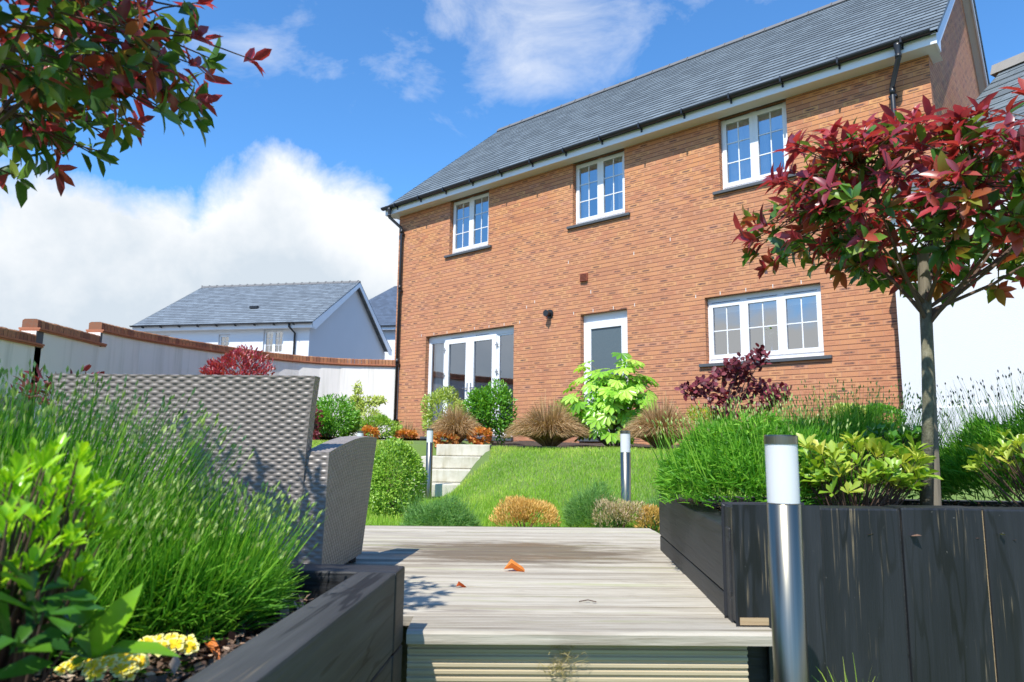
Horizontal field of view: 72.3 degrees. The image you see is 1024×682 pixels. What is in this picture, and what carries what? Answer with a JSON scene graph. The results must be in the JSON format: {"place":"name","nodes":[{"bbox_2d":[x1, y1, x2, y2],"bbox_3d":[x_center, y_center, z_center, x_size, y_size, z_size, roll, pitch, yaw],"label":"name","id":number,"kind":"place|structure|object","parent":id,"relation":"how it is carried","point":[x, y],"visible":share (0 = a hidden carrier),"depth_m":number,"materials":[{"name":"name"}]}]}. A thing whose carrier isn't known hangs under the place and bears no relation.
{"place":"outdoors","nodes":[
{"label":"outdoors","id":0,"kind":"place"},
{"bbox_2d":[0,0,1023,331],"label":"sky","id":1,"kind":"structure","parent":0,"point":[356,104],"materials":[{"name":"blue"}]},
{"bbox_2d":[312,439,1023,533],"bbox_3d":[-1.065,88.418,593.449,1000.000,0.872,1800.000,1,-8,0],"label":"ground","id":2,"kind":"structure","parent":0,"point":[419,446],"depth_m":7.52,"materials":[{"name":"green plant"}]},
{"bbox_2d":[10,364,104,426],"bbox_3d":[-3.830,0.473,6.003,0.692,0.607,0.770,-4,-10,28],"label":"red leaved shrub","id":3,"kind":"object","parent":2,"relation":"on","point":[85,369],"visible":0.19,"depth_m":5.89,"materials":[{"name":"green plant"}]},
{"bbox_2d":[0,319,398,438],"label":"garden wall","id":4,"kind":"structure","parent":2,"relation":"on","point":[96,346],"depth_m":12.15,"materials":[{"name":"white painted render"},{"name":"brick"}]},
{"bbox_2d":[31,563,404,681],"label":"raised planter","id":5,"kind":"object","parent":2,"relation":"on","point":[346,625],"visible":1,"depth_m":1.43,"materials":[{"name":"wood"}]},
{"bbox_2d":[0,532,105,681],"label":"leafy shrub","id":6,"kind":"object","parent":5,"relation":"on","point":[37,611],"visible":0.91,"depth_m":0.85,"materials":[{"name":"green plant"}]},
{"bbox_2d":[0,361,114,491],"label":"lavender plant","id":7,"kind":"object","parent":5,"relation":"on","point":[14,409],"visible":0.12,"depth_m":1.64,"materials":[{"name":"green plant"}]},
{"bbox_2d":[0,432,123,681],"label":"leafy shrub","id":8,"kind":"object","parent":5,"relation":"on","point":[71,566],"visible":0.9,"depth_m":0.93,"materials":[{"name":"green plant"}]},
{"bbox_2d":[53,653,148,681],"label":"primrose","id":9,"kind":"object","parent":5,"relation":"on","point":[128,665],"visible":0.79,"depth_m":1.10,"materials":[{"name":"yellow plant"}]},
{"bbox_2d":[0,447,224,672],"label":"lavender plant","id":10,"kind":"object","parent":5,"relation":"on","point":[106,583],"visible":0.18,"depth_m":1.30,"materials":[{"name":"green plant"}]},
{"bbox_2d":[58,575,179,681],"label":"leafy plant","id":11,"kind":"object","parent":5,"relation":"on","point":[93,640],"visible":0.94,"depth_m":0.94,"materials":[{"name":"green plant"}]},
{"bbox_2d":[0,358,254,560],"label":"lavender plant","id":12,"kind":"object","parent":5,"relation":"on","point":[108,457],"visible":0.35,"depth_m":1.53,"materials":[{"name":"green plant"}]},
{"bbox_2d":[0,0,271,207],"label":"photinia tree","id":13,"kind":"object","parent":5,"relation":"on","point":[50,89],"visible":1,"depth_m":1.63,"materials":[{"name":"red plant"}]},
{"bbox_2d":[126,633,199,679],"bbox_3d":[-0.603,0.552,1.222,0.131,0.079,0.134,1,-8,0],"label":"primrose","id":14,"kind":"object","parent":5,"relation":"on","point":[174,641],"visible":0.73,"depth_m":1.22,"materials":[{"name":"yellow plant"}]},
{"bbox_2d":[9,462,323,656],"bbox_3d":[-0.824,0.439,1.528,0.835,0.355,0.758,1,-8,0],"label":"lavender plant","id":15,"kind":"object","parent":5,"relation":"on","point":[229,579],"visible":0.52,"depth_m":1.42,"materials":[{"name":"green plant"}]},
{"bbox_2d":[31,593,315,681],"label":"bark chips","id":16,"kind":"object","parent":5,"relation":"on","point":[232,642],"visible":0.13,"depth_m":1.25,"materials":[{"name":"brown wood"}]},
{"bbox_2d":[204,637,219,658],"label":"fallen leaf","id":17,"kind":"object","parent":16,"relation":"on","point":[211,645],"visible":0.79,"depth_m":1.32,"materials":[{"name":"orange plant"}]},
{"bbox_2d":[193,621,228,638],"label":"seedling","id":18,"kind":"object","parent":5,"relation":"on","point":[208,632],"visible":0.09,"depth_m":1.46,"materials":[{"name":"green plant"}]},
{"bbox_2d":[130,280,391,363],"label":"white house","id":19,"kind":"structure","parent":2,"relation":"on","point":[336,319],"depth_m":33.68,"materials":[{"name":"tile"}]},
{"bbox_2d":[219,335,229,345],"bbox_3d":[-13.194,0.049,32.254,0.562,0.655,0.085,-1,-9,11],"label":"window","id":20,"kind":"structure","parent":19,"relation":"in","point":[220,343],"depth_m":32.26,"materials":[{"name":"white plastic"}]},
{"bbox_2d":[264,329,283,352],"bbox_3d":[-10.767,0.057,31.773,0.982,1.155,0.085,-1,-9,11],"label":"window","id":21,"kind":"structure","parent":19,"relation":"in","point":[274,338],"depth_m":31.78,"materials":[{"name":"white plastic"}]},
{"bbox_2d":[312,405,323,439],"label":"dark red shrub","id":22,"kind":"object","parent":2,"relation":"on","point":[316,433],"visible":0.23,"depth_m":10.11,"materials":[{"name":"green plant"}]},
{"bbox_2d":[357,431,363,435],"bbox_3d":[-1.827,1.479,8.370,0.110,0.800,0.110,1,-8,0],"label":"bollard light","id":23,"kind":"object","parent":2,"relation":"on","point":[360,433],"visible":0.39,"depth_m":8.39,"materials":[{"name":"metal"}]},
{"bbox_2d":[320,437,441,439],"bbox_3d":[-3.572,1.788,12.921,4.700,0.001,5.300,1,-8,0],"label":"side border","id":24,"kind":"object","parent":2,"relation":"on","point":[403,438],"visible":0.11,"depth_m":11.87,"materials":[{"name":"soil"}]},
{"bbox_2d":[198,343,275,374],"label":"red photinia shrub","id":25,"kind":"object","parent":24,"relation":"on","point":[215,366],"visible":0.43,"depth_m":11.12,"materials":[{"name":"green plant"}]},
{"bbox_2d":[314,393,361,439],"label":"green shrub","id":26,"kind":"object","parent":24,"relation":"on","point":[348,427],"visible":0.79,"depth_m":10.84,"materials":[{"name":"green plant"}]},
{"bbox_2d":[349,380,387,415],"bbox_3d":[-2.995,1.457,14.533,0.834,1.313,0.276,1,-8,0],"label":"wall trained tree","id":27,"kind":"object","parent":24,"relation":"on","point":[361,401],"visible":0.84,"depth_m":14.54,"materials":[{"name":"green plant"}]},
{"bbox_2d":[355,407,382,429],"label":"green shrub","id":28,"kind":"object","parent":24,"relation":"on","point":[373,412],"visible":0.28,"depth_m":12.26,"materials":[{"name":"green plant"}]},
{"bbox_2d":[361,424,379,438],"bbox_3d":[-2.197,1.430,10.805,0.354,0.319,0.353,1,-8,0],"label":"heuchera","id":29,"kind":"object","parent":24,"relation":"on","point":[374,431],"visible":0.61,"depth_m":10.74,"materials":[{"name":"orange plant"}]},
{"bbox_2d":[357,413,402,439],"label":"green shrub","id":30,"kind":"object","parent":24,"relation":"on","point":[383,419],"visible":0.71,"depth_m":11.68,"materials":[{"name":"green plant"}]},
{"bbox_2d":[394,428,418,440],"bbox_3d":[-1.747,1.597,11.695,0.409,0.311,0.454,7,-11,-38],"label":"heuchera","id":31,"kind":"object","parent":24,"relation":"on","point":[407,432],"visible":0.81,"depth_m":11.61,"materials":[{"name":"orange plant"}]},
{"bbox_2d":[398,417,422,439],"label":"sedge clump","id":32,"kind":"object","parent":24,"relation":"on","point":[410,428],"visible":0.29,"depth_m":12.77,"materials":[{"name":"brown plant"}]},
{"bbox_2d":[369,286,396,359],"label":"blue roof house","id":33,"kind":"structure","parent":2,"relation":"on","point":[383,304],"depth_m":46.12,"materials":[{"name":"stone"}]},
{"bbox_2d":[367,437,427,518],"bbox_3d":[-0.983,1.189,5.984,0.547,0.743,0.620,1,-8,0],"label":"rounded bush","id":34,"kind":"object","parent":2,"relation":"on","point":[401,450],"visible":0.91,"depth_m":5.85,"materials":[{"name":"green plant"}]},
{"bbox_2d":[425,428,432,498],"bbox_3d":[-0.955,1.411,8.079,0.110,0.800,0.110,1,-8,0],"label":"bollard light","id":35,"kind":"object","parent":2,"relation":"on","point":[429,452],"visible":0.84,"depth_m":8.05,"materials":[{"name":"metal"}]},
{"bbox_2d":[395,484,488,526],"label":"lavender plant","id":36,"kind":"object","parent":2,"relation":"on","point":[434,512],"visible":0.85,"depth_m":4.68,"materials":[{"name":"green plant"}]},
{"bbox_2d":[420,385,466,437],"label":"variegated shrub","id":37,"kind":"object","parent":2,"relation":"on","point":[446,392],"visible":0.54,"depth_m":10.79,"materials":[{"name":"green plant"}]},
{"bbox_2d":[433,430,459,446],"bbox_3d":[-0.927,1.351,9.649,0.436,0.285,0.411,1,-8,0],"label":"heuchera","id":38,"kind":"object","parent":2,"relation":"on","point":[437,439],"visible":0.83,"depth_m":9.58,"materials":[{"name":"orange plant"}]},
{"bbox_2d":[414,444,489,496],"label":"concrete steps","id":39,"kind":"structure","parent":2,"relation":"on","point":[465,458],"depth_m":8.97,"materials":[{"name":"beige concrete"}]},
{"bbox_2d":[423,399,484,443],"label":"sedge clump","id":40,"kind":"object","parent":2,"relation":"on","point":[458,423],"visible":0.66,"depth_m":9.69,"materials":[{"name":"brown plant"}]},
{"bbox_2d":[466,426,492,444],"bbox_3d":[-0.448,1.306,9.649,0.378,0.280,0.388,1,-8,0],"label":"heuchera","id":41,"kind":"object","parent":2,"relation":"on","point":[487,433],"visible":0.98,"depth_m":9.60,"materials":[{"name":"orange plant"}]},
{"bbox_2d":[488,495,560,526],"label":"heather","id":42,"kind":"object","parent":2,"relation":"on","point":[522,508],"visible":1,"depth_m":4.63,"materials":[{"name":"orange plant"}]},
{"bbox_2d":[490,445,613,448],"bbox_3d":[0.905,1.333,8.178,3.004,0.205,0.197,-6,-11,40],"label":"lawn edging","id":43,"kind":"object","parent":2,"relation":"on","point":[540,446],"visible":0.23,"depth_m":8.66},
{"bbox_2d":[344,525,771,681],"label":"wooden deck","id":44,"kind":"structure","parent":2,"relation":"on","point":[652,613],"depth_m":2.20,"materials":[{"name":"grey wood"}]},
{"bbox_2d":[0,396,27,448],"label":"wicker armchair","id":45,"kind":"object","parent":44,"relation":"on","point":[11,413],"visible":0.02,"depth_m":4.04,"materials":[{"name":"black plastic"}]},
{"bbox_2d":[50,373,376,564],"bbox_3d":[-1.195,0.541,2.839,1.137,0.747,0.692,0,-8,2],"label":"wicker armchair","id":46,"kind":"object","parent":44,"relation":"on","point":[274,415],"visible":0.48,"depth_m":2.55,"materials":[{"name":"grey wicker"}]},
{"bbox_2d":[456,581,465,586],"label":"fallen leaf","id":47,"kind":"object","parent":44,"relation":"on","point":[460,584],"visible":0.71,"depth_m":2.51,"materials":[{"name":"orange plant"}]},
{"bbox_2d":[504,559,524,571],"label":"fallen leaf","id":48,"kind":"object","parent":44,"relation":"on","point":[512,564],"visible":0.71,"depth_m":2.86,"materials":[{"name":"orange plant"}]},
{"bbox_2d":[536,645,587,681],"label":"dry grass","id":49,"kind":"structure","parent":44,"relation":"attached to","point":[568,656],"depth_m":1.93,"materials":[{"name":"beige plant"}]},
{"bbox_2d":[491,441,680,449],"bbox_3d":[2.019,1.405,9.369,9.273,0.117,3.668,-7,-11,40],"label":"flower bed","id":50,"kind":"object","parent":2,"relation":"on","point":[535,443],"visible":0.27,"depth_m":10.64,"materials":[{"name":"soil"}]},
{"bbox_2d":[462,378,517,443],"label":"green shrub","id":51,"kind":"object","parent":50,"relation":"on","point":[483,402],"visible":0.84,"depth_m":10.09,"materials":[{"name":"green plant"}]},
{"bbox_2d":[501,391,598,445],"bbox_3d":[0.478,0.996,8.955,1.281,0.726,1.282,1,-8,0],"label":"sedge clump","id":52,"kind":"object","parent":50,"relation":"on","point":[553,427],"visible":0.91,"depth_m":8.73,"materials":[{"name":"brown plant"}]},
{"bbox_2d":[549,396,582,420],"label":"green shrub","id":53,"kind":"object","parent":50,"relation":"on","point":[564,404],"visible":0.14,"depth_m":10.10,"materials":[{"name":"green plant"}]},
{"bbox_2d":[561,352,659,446],"bbox_3d":[1.254,0.769,8.990,1.275,1.206,1.255,1,-8,0],"label":"fatsia","id":54,"kind":"object","parent":50,"relation":"on","point":[616,401],"visible":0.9,"depth_m":8.72,"materials":[{"name":"green plant"}]},
{"bbox_2d":[617,391,694,447],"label":"sedge clump","id":55,"kind":"object","parent":50,"relation":"on","point":[646,429],"visible":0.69,"depth_m":7.90,"materials":[{"name":"brown plant"}]},
{"bbox_2d":[683,403,720,431],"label":"gold shrub","id":56,"kind":"object","parent":50,"relation":"on","point":[696,416],"visible":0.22,"depth_m":8.42,"materials":[{"name":"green plant"}]},
{"bbox_2d":[674,343,792,421],"bbox_3d":[2.527,0.664,8.198,1.381,1.265,0.697,3,-9,-12],"label":"smoke bush","id":57,"kind":"object","parent":50,"relation":"on","point":[727,373],"visible":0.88,"depth_m":8.16,"materials":[{"name":"purple plant"}]},
{"bbox_2d":[824,402,865,417],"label":"green shrub","id":58,"kind":"object","parent":50,"relation":"in","point":[846,406],"visible":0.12,"depth_m":7.76,"materials":[{"name":"green plant"}]},
{"bbox_2d":[859,402,907,427],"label":"box hedge","id":59,"kind":"object","parent":50,"relation":"on","point":[886,407],"visible":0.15,"depth_m":7.72,"materials":[{"name":"green plant"}]},
{"bbox_2d":[553,473,629,527],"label":"lavender plant","id":60,"kind":"object","parent":2,"relation":"on","point":[570,514],"visible":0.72,"depth_m":4.82,"materials":[{"name":"green plant"}]},
{"bbox_2d":[590,494,658,527],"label":"heather","id":61,"kind":"object","parent":2,"relation":"on","point":[625,509],"visible":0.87,"depth_m":4.64,"materials":[{"name":"beige plant"}]},
{"bbox_2d":[620,431,630,522],"bbox_3d":[0.845,1.069,5.201,0.110,0.800,0.110,1,-8,0],"label":"bollard light","id":62,"kind":"object","parent":2,"relation":"on","point":[625,461],"visible":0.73,"depth_m":5.19,"materials":[{"name":"metal"}]},
{"bbox_2d":[626,480,659,531],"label":"lavender plant","id":63,"kind":"object","parent":2,"relation":"on","point":[655,498],"visible":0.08,"depth_m":4.78,"materials":[{"name":"green plant"}]},
{"bbox_2d":[633,504,659,531],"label":"heather","id":64,"kind":"object","parent":2,"relation":"on","point":[652,513],"visible":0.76,"depth_m":4.57,"materials":[{"name":"yellow plant"}]},
{"bbox_2d":[381,0,989,444],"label":"brick house","id":65,"kind":"structure","parent":2,"relation":"on","point":[533,268],"depth_m":12.29,"materials":[{"name":"brick"}]},
{"bbox_2d":[420,326,513,440],"bbox_3d":[-0.878,0.923,14.486,2.580,2.246,0.326,-7,-11,40],"label":"french door","id":66,"kind":"structure","parent":65,"relation":"in","point":[443,343],"depth_m":14.61,"materials":[{"name":"white plastic"}]},
{"bbox_2d":[444,192,491,257],"bbox_3d":[-0.857,-2.478,15.023,1.370,1.271,0.309,-7,-11,40],"label":"window","id":67,"kind":"structure","parent":65,"relation":"in","point":[466,220],"depth_m":15.16,"materials":[{"name":"white plastic"}]},
{"bbox_2d":[566,151,629,229],"bbox_3d":[1.639,-2.763,12.899,1.350,1.271,0.309,-7,-11,40],"label":"window","id":68,"kind":"structure","parent":65,"relation":"in","point":[583,218],"depth_m":12.91,"materials":[{"name":"white plastic"}]},
{"bbox_2d":[578,310,627,440],"bbox_3d":[1.633,0.612,12.292,1.020,2.276,0.235,-7,-11,40],"label":"back door","id":69,"kind":"structure","parent":65,"relation":"in","point":[605,334],"depth_m":12.44,"materials":[{"name":"white plastic"}]},
{"bbox_2d":[610,196,615,211],"bbox_3d":[1.839,-2.453,12.789,0.110,0.430,0.107,-7,-11,40],"label":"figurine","id":70,"kind":"object","parent":65,"relation":"in","point":[611,208],"visible":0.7,"depth_m":12.77,"materials":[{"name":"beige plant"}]},
{"bbox_2d":[713,102,795,195],"bbox_3d":[3.824,-3.013,11.039,1.310,1.271,0.309,-7,-11,40],"label":"window","id":71,"kind":"structure","parent":65,"relation":"in","point":[744,138],"depth_m":11.13,"materials":[{"name":"white plastic"}]},
{"bbox_2d":[699,284,832,366],"bbox_3d":[3.805,-0.204,10.610,1.990,1.108,0.309,-7,-11,40],"label":"window","id":72,"kind":"structure","parent":65,"relation":"in","point":[780,298],"depth_m":10.54,"materials":[{"name":"white plastic"}]},
{"bbox_2d":[762,319,777,350],"bbox_3d":[3.916,-0.048,10.601,0.326,0.581,0.240,-7,-11,40],"label":"flower vase","id":73,"kind":"object","parent":65,"relation":"in","point":[771,340],"visible":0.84,"depth_m":10.60,"materials":[{"name":"white glass"}]},
{"bbox_2d":[763,435,808,681],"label":"bollard light","id":74,"kind":"object","parent":2,"relation":"on","point":[788,603],"visible":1,"depth_m":1.62,"materials":[{"name":"metal"}]},
{"bbox_2d":[659,494,1023,681],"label":"raised planter","id":75,"kind":"object","parent":2,"relation":"on","point":[891,598],"visible":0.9,"depth_m":2.04,"materials":[{"name":"wood"}]},
{"bbox_2d":[639,393,889,507],"bbox_3d":[0.985,0.443,2.835,0.896,0.462,1.016,1,-8,0],"label":"lavender plant","id":76,"kind":"object","parent":75,"relation":"on","point":[705,461],"visible":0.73,"depth_m":2.63,"materials":[{"name":"green plant"}]},
{"bbox_2d":[713,378,982,501],"bbox_3d":[1.530,0.449,3.287,1.162,0.556,0.917,1,-8,0],"label":"lavender plant","id":77,"kind":"object","parent":75,"relation":"on","point":[854,418],"visible":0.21,"depth_m":3.14,"materials":[{"name":"green plant"}]},
{"bbox_2d":[692,498,1023,535],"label":"bark chips","id":78,"kind":"object","parent":75,"relation":"on","point":[953,504],"visible":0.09,"depth_m":3.17,"materials":[{"name":"brown wood"}]},
{"bbox_2d":[796,430,943,505],"bbox_3d":[1.186,0.473,2.363,0.507,0.349,0.310,2,-9,-8],"label":"skimmia shrub","id":79,"kind":"object","parent":75,"relation":"on","point":[906,463],"visible":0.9,"depth_m":2.32,"materials":[{"name":"green plant"}]},
{"bbox_2d":[730,78,1023,504],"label":"photinia tree","id":80,"kind":"object","parent":75,"relation":"on","point":[860,242],"visible":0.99,"depth_m":2.46,"materials":[{"name":"red plant"}]},
{"bbox_2d":[845,422,941,459],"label":"skimmia shrub","id":81,"kind":"object","parent":75,"relation":"in","point":[916,432],"visible":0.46,"depth_m":2.67,"materials":[{"name":"green plant"}]},
{"bbox_2d":[917,253,941,505],"bbox_3d":[1.527,0.167,2.567,0.082,1.002,0.059,1,-8,0],"label":"tree stake","id":82,"kind":"object","parent":75,"relation":"on","point":[924,281],"visible":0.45,"depth_m":2.56,"materials":[{"name":"beige wood"}]},
{"bbox_2d":[894,367,1023,504],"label":"lavender plant","id":83,"kind":"object","parent":75,"relation":"on","point":[954,458],"visible":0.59,"depth_m":2.90,"materials":[{"name":"green plant"}]},
{"bbox_2d":[962,428,1023,506],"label":"skimmia shrub","id":84,"kind":"object","parent":75,"relation":"on","point":[1004,451],"visible":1,"depth_m":2.43,"materials":[{"name":"green plant"}]},
{"bbox_2d":[816,657,874,681],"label":"grass tuft","id":85,"kind":"object","parent":2,"relation":"on","point":[844,674],"visible":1,"depth_m":1.88,"materials":[{"name":"green plant"}]},
{"bbox_2d":[889,52,1023,446],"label":"rendered garage","id":86,"kind":"structure","parent":2,"relation":"on","point":[978,338],"depth_m":7.90,"materials":[{"name":"white painted render"},{"name":"slate"}]}
]}

